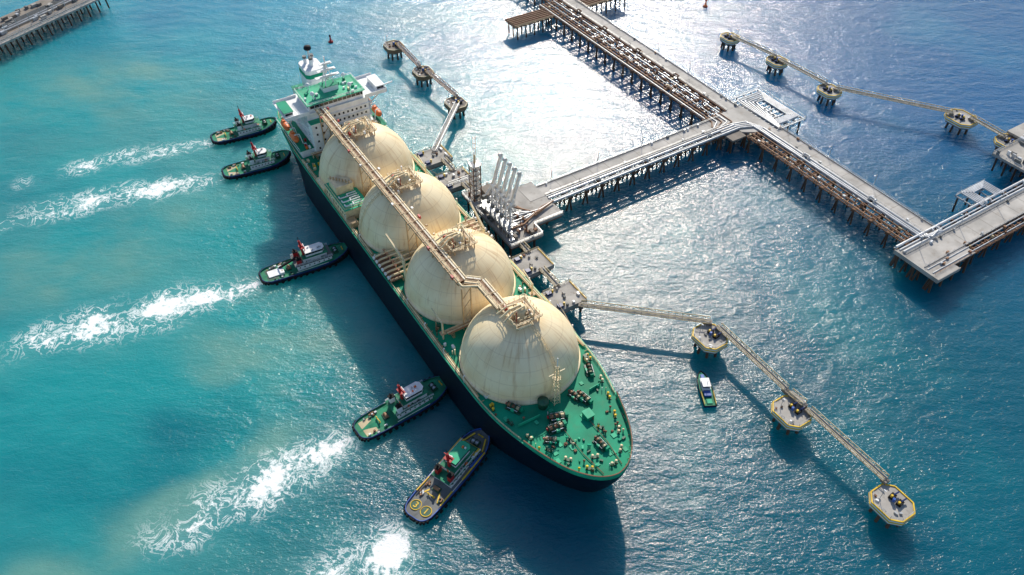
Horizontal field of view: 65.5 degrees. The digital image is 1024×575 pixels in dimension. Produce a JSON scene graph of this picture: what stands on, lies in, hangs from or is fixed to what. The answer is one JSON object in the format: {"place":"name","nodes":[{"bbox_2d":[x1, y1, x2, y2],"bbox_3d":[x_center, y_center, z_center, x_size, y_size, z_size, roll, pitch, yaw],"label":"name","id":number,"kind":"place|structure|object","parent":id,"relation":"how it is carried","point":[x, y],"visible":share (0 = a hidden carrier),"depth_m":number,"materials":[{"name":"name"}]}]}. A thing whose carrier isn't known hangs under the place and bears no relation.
{"place":"outdoors","nodes":[
{"label":"outdoors","id":0,"kind":"place"},
{"bbox_2d":[0,0,1023,574],"bbox_3d":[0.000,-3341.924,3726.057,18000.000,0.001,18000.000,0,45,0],"label":"water","id":1,"kind":"structure","parent":0,"point":[184,390],"depth_m":317.58,"materials":[{"name":"blue liquid"}]},
{"bbox_2d":[0,0,109,60],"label":"pier platform","id":2,"kind":"structure","parent":1,"relation":"in","point":[16,24],"depth_m":477.03,"materials":[{"name":"concrete"}]},
{"bbox_2d":[210,105,276,144],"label":"tugboat","id":3,"kind":"object","parent":1,"relation":"on","point":[248,126],"visible":0.99,"depth_m":400.38,"materials":[{"name":"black metal"}]},
{"bbox_2d":[221,140,290,179],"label":"tugboat","id":4,"kind":"object","parent":1,"relation":"on","point":[261,160],"visible":1,"depth_m":379.77,"materials":[{"name":"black metal"}]},
{"bbox_2d":[258,237,348,285],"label":"tugboat","id":5,"kind":"object","parent":1,"relation":"on","point":[312,258],"visible":0.97,"depth_m":329.68,"materials":[{"name":"green metal"}]},
{"bbox_2d":[383,36,403,60],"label":"mooring dolphin","id":6,"kind":"object","parent":1,"relation":"in","point":[390,47],"visible":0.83,"depth_m":455.38,"materials":[{"name":"concrete"}]},
{"bbox_2d":[396,41,421,68],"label":"access walkway bridge","id":7,"kind":"structure","parent":6,"relation":"on","point":[402,47],"depth_m":444.68,"materials":[{"name":"metal"}]},
{"bbox_2d":[352,375,447,441],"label":"tugboat","id":8,"kind":"object","parent":1,"relation":"on","point":[407,404],"visible":0.94,"depth_m":276.52,"materials":[{"name":"green metal"}]},
{"bbox_2d":[412,62,434,86],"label":"mooring dolphin","id":9,"kind":"object","parent":1,"relation":"in","point":[419,75],"visible":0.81,"depth_m":434.73,"materials":[{"name":"concrete"}]},
{"bbox_2d":[414,143,452,170],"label":"breasting dolphin","id":10,"kind":"object","parent":1,"relation":"in","point":[430,159],"visible":0.61,"depth_m":376.57,"materials":[{"name":"concrete"}]},
{"bbox_2d":[432,102,459,152],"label":"access walkway bridge","id":11,"kind":"structure","parent":10,"relation":"on","point":[443,131],"depth_m":392.64,"materials":[{"name":"metal"}]},
{"bbox_2d":[441,156,455,171],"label":"access walkway bridge","id":12,"kind":"structure","parent":10,"relation":"on","point":[447,163],"depth_m":371.37,"materials":[{"name":"beige paint"}]},
{"bbox_2d":[403,427,490,524],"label":"tugboat","id":13,"kind":"object","parent":1,"relation":"on","point":[443,482],"visible":0.98,"depth_m":256.77,"materials":[{"name":"grey metal"}]},
{"bbox_2d":[273,45,632,491],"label":"lng carrier ship","id":14,"kind":"object","parent":1,"relation":"on","point":[506,354],"visible":1,"depth_m":282.23,"materials":[{"name":"green paint"}]},
{"bbox_2d":[435,165,472,193],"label":"breasting dolphin","id":15,"kind":"object","parent":1,"relation":"in","point":[454,175],"visible":0.43,"depth_m":364.41,"materials":[{"name":"concrete"}]},
{"bbox_2d":[461,181,471,190],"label":"access walkway bridge","id":16,"kind":"structure","parent":15,"relation":"on","point":[466,186],"depth_m":359.57,"materials":[{"name":"beige paint"}]},
{"bbox_2d":[444,92,467,118],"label":"mooring dolphin","id":17,"kind":"object","parent":1,"relation":"in","point":[449,103],"visible":0.75,"depth_m":412.06,"materials":[{"name":"concrete"}]},
{"bbox_2d":[425,68,458,97],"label":"access walkway bridge","id":18,"kind":"structure","parent":17,"relation":"on","point":[442,84],"depth_m":422.85,"materials":[{"name":"metal"}]},
{"bbox_2d":[462,180,563,257],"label":"loading platform","id":19,"kind":"structure","parent":1,"relation":"in","point":[534,208],"depth_m":342.67,"materials":[{"name":"grey metal"}]},
{"bbox_2d":[448,137,481,200],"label":"gangway tower","id":20,"kind":"structure","parent":19,"relation":"on","point":[476,184],"depth_m":342.83,"materials":[{"name":"metal"}]},
{"bbox_2d":[482,153,502,203],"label":"loading arm","id":21,"kind":"object","parent":19,"relation":"on","point":[494,181],"visible":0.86,"depth_m":334.55},
{"bbox_2d":[486,157,506,208],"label":"loading arm","id":22,"kind":"object","parent":19,"relation":"on","point":[498,188],"visible":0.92,"depth_m":332.55},
{"bbox_2d":[491,162,511,213],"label":"loading arm","id":23,"kind":"object","parent":19,"relation":"on","point":[502,193],"visible":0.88,"depth_m":330.15},
{"bbox_2d":[495,166,516,221],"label":"loading arm","id":24,"kind":"object","parent":19,"relation":"on","point":[506,200],"visible":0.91,"depth_m":328.26},
{"bbox_2d":[500,171,521,225],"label":"loading arm","id":25,"kind":"object","parent":19,"relation":"on","point":[512,204],"visible":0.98,"depth_m":326.41},
{"bbox_2d":[510,246,553,279],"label":"breasting dolphin","id":26,"kind":"object","parent":1,"relation":"in","point":[532,262],"visible":0.57,"depth_m":324.21,"materials":[{"name":"concrete"}]},
{"bbox_2d":[519,241,530,253],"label":"access walkway bridge","id":27,"kind":"structure","parent":26,"relation":"on","point":[522,246],"depth_m":329.42,"materials":[{"name":"beige paint"}]},
{"bbox_2d":[527,0,560,12],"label":"jetty trestle","id":28,"kind":"object","parent":1,"relation":"in","point":[545,2],"visible":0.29,"depth_m":499.85,"materials":[{"name":"metal"}]},
{"bbox_2d":[541,279,586,313],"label":"breasting dolphin","id":29,"kind":"object","parent":1,"relation":"in","point":[569,295],"visible":0.58,"depth_m":310.14,"materials":[{"name":"concrete"}]},
{"bbox_2d":[538,265,560,287],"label":"access walkway bridge","id":30,"kind":"structure","parent":29,"relation":"on","point":[547,274],"depth_m":316.81,"materials":[{"name":"beige paint"}]},
{"bbox_2d":[505,0,624,39],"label":"pipe rack pier","id":31,"kind":"structure","parent":1,"relation":"in","point":[529,18],"depth_m":479.34,"materials":[{"name":"metal"}]},
{"bbox_2d":[536,115,738,210],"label":"jetty trestle","id":32,"kind":"object","parent":1,"relation":"in","point":[611,167],"visible":0.83,"depth_m":372.97,"materials":[{"name":"concrete"}]},
{"bbox_2d":[539,0,738,126],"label":"jetty trestle","id":33,"kind":"object","parent":1,"relation":"in","point":[694,85],"visible":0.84,"depth_m":440.71,"materials":[{"name":"concrete"}]},
{"bbox_2d":[697,370,716,407],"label":"pilot boat","id":34,"kind":"object","parent":1,"relation":"on","point":[706,392],"visible":1,"depth_m":284.54,"materials":[{"name":"blue paint"}]},
{"bbox_2d":[691,322,727,358],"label":"mooring dolphin","id":35,"kind":"object","parent":1,"relation":"in","point":[707,339],"visible":0.95,"depth_m":295.95,"materials":[{"name":"concrete"}]},
{"bbox_2d":[578,300,711,325],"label":"access walkway bridge","id":36,"kind":"structure","parent":35,"relation":"on","point":[708,321],"depth_m":302.80,"materials":[{"name":"beige paint"}]},
{"bbox_2d":[715,323,789,393],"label":"access walkway bridge","id":37,"kind":"structure","parent":35,"relation":"on","point":[759,364],"depth_m":286.58,"materials":[{"name":"beige paint"}]},
{"bbox_2d":[720,30,739,51],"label":"mooring dolphin","id":38,"kind":"object","parent":1,"relation":"in","point":[726,39],"visible":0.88,"depth_m":463.26,"materials":[{"name":"concrete"}]},
{"bbox_2d":[703,100,776,153],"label":"jetty junction deck","id":39,"kind":"structure","parent":1,"relation":"in","point":[745,120],"depth_m":395.26,"materials":[{"name":"concrete"}]},
{"bbox_2d":[730,87,805,141],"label":"pipe expansion loop platform","id":40,"kind":"structure","parent":1,"relation":"in","point":[785,111],"depth_m":403.97,"materials":[{"name":"metal"}]},
{"bbox_2d":[766,53,787,75],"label":"mooring dolphin","id":41,"kind":"object","parent":1,"relation":"in","point":[773,63],"visible":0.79,"depth_m":443.39,"materials":[{"name":"concrete"}]},
{"bbox_2d":[731,34,776,57],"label":"access walkway bridge","id":42,"kind":"structure","parent":41,"relation":"on","point":[735,37],"depth_m":452.20,"materials":[{"name":"beige paint"}]},
{"bbox_2d":[779,57,827,86],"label":"access walkway bridge","id":43,"kind":"structure","parent":41,"relation":"on","point":[806,72],"depth_m":431.22,"materials":[{"name":"beige paint"}]},
{"bbox_2d":[771,395,811,434],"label":"mooring dolphin","id":44,"kind":"object","parent":1,"relation":"in","point":[788,414],"visible":0.93,"depth_m":271.36,"materials":[{"name":"concrete"}]},
{"bbox_2d":[785,388,807,408],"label":"access walkway bridge","id":45,"kind":"structure","parent":44,"relation":"on","point":[796,397],"depth_m":273.90,"materials":[{"name":"beige paint"}]},
{"bbox_2d":[804,406,889,484],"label":"access walkway bridge","id":46,"kind":"structure","parent":44,"relation":"on","point":[865,461],"depth_m":259.89,"materials":[{"name":"beige paint"}]},
{"bbox_2d":[816,82,841,105],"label":"mooring dolphin","id":47,"kind":"object","parent":1,"relation":"in","point":[827,93],"visible":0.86,"depth_m":420.65,"materials":[{"name":"concrete"}]},
{"bbox_2d":[833,85,953,115],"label":"access walkway bridge","id":48,"kind":"structure","parent":47,"relation":"on","point":[907,102],"depth_m":410.82,"materials":[{"name":"beige paint"}]},
{"bbox_2d":[745,120,936,260],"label":"jetty trestle","id":49,"kind":"object","parent":1,"relation":"in","point":[884,205],"visible":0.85,"depth_m":360.38,"materials":[{"name":"concrete"}]},
{"bbox_2d":[868,483,915,528],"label":"mooring dolphin","id":50,"kind":"object","parent":1,"relation":"in","point":[889,504],"visible":0.93,"depth_m":246.73,"materials":[{"name":"concrete"}]},
{"bbox_2d":[890,227,974,292],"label":"jetty corner deck","id":51,"kind":"structure","parent":1,"relation":"in","point":[919,259],"depth_m":326.13,"materials":[{"name":"concrete"}]},
{"bbox_2d":[889,179,1023,288],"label":"jetty trestle","id":52,"kind":"object","parent":1,"relation":"in","point":[982,223],"visible":0.81,"depth_m":339.26,"materials":[{"name":"concrete"}]},
{"bbox_2d":[944,107,977,134],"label":"mooring dolphin","id":53,"kind":"object","parent":1,"relation":"in","point":[958,119],"visible":0.88,"depth_m":402.14,"materials":[{"name":"concrete"}]},
{"bbox_2d":[968,115,1006,139],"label":"access walkway bridge","id":54,"kind":"structure","parent":53,"relation":"on","point":[996,131],"depth_m":393.30,"materials":[{"name":"beige paint"}]},
{"bbox_2d":[952,179,1003,217],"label":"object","id":55,"kind":"object","parent":1,"relation":"in","point":[969,193],"visible":0.88,"depth_m":354.88,"materials":[{"name":"silver metal"}]},
{"bbox_2d":[991,123,1023,184],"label":"tanker berth platform","id":56,"kind":"structure","parent":1,"relation":"in","point":[1011,155],"depth_m":377.25,"materials":[{"name":"concrete"}]},
{"bbox_2d":[993,133,1023,152],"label":"mooring dolphin","id":57,"kind":"object","parent":1,"relation":"in","point":[998,142],"visible":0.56,"depth_m":388.22,"materials":[{"name":"concrete"}]}
]}

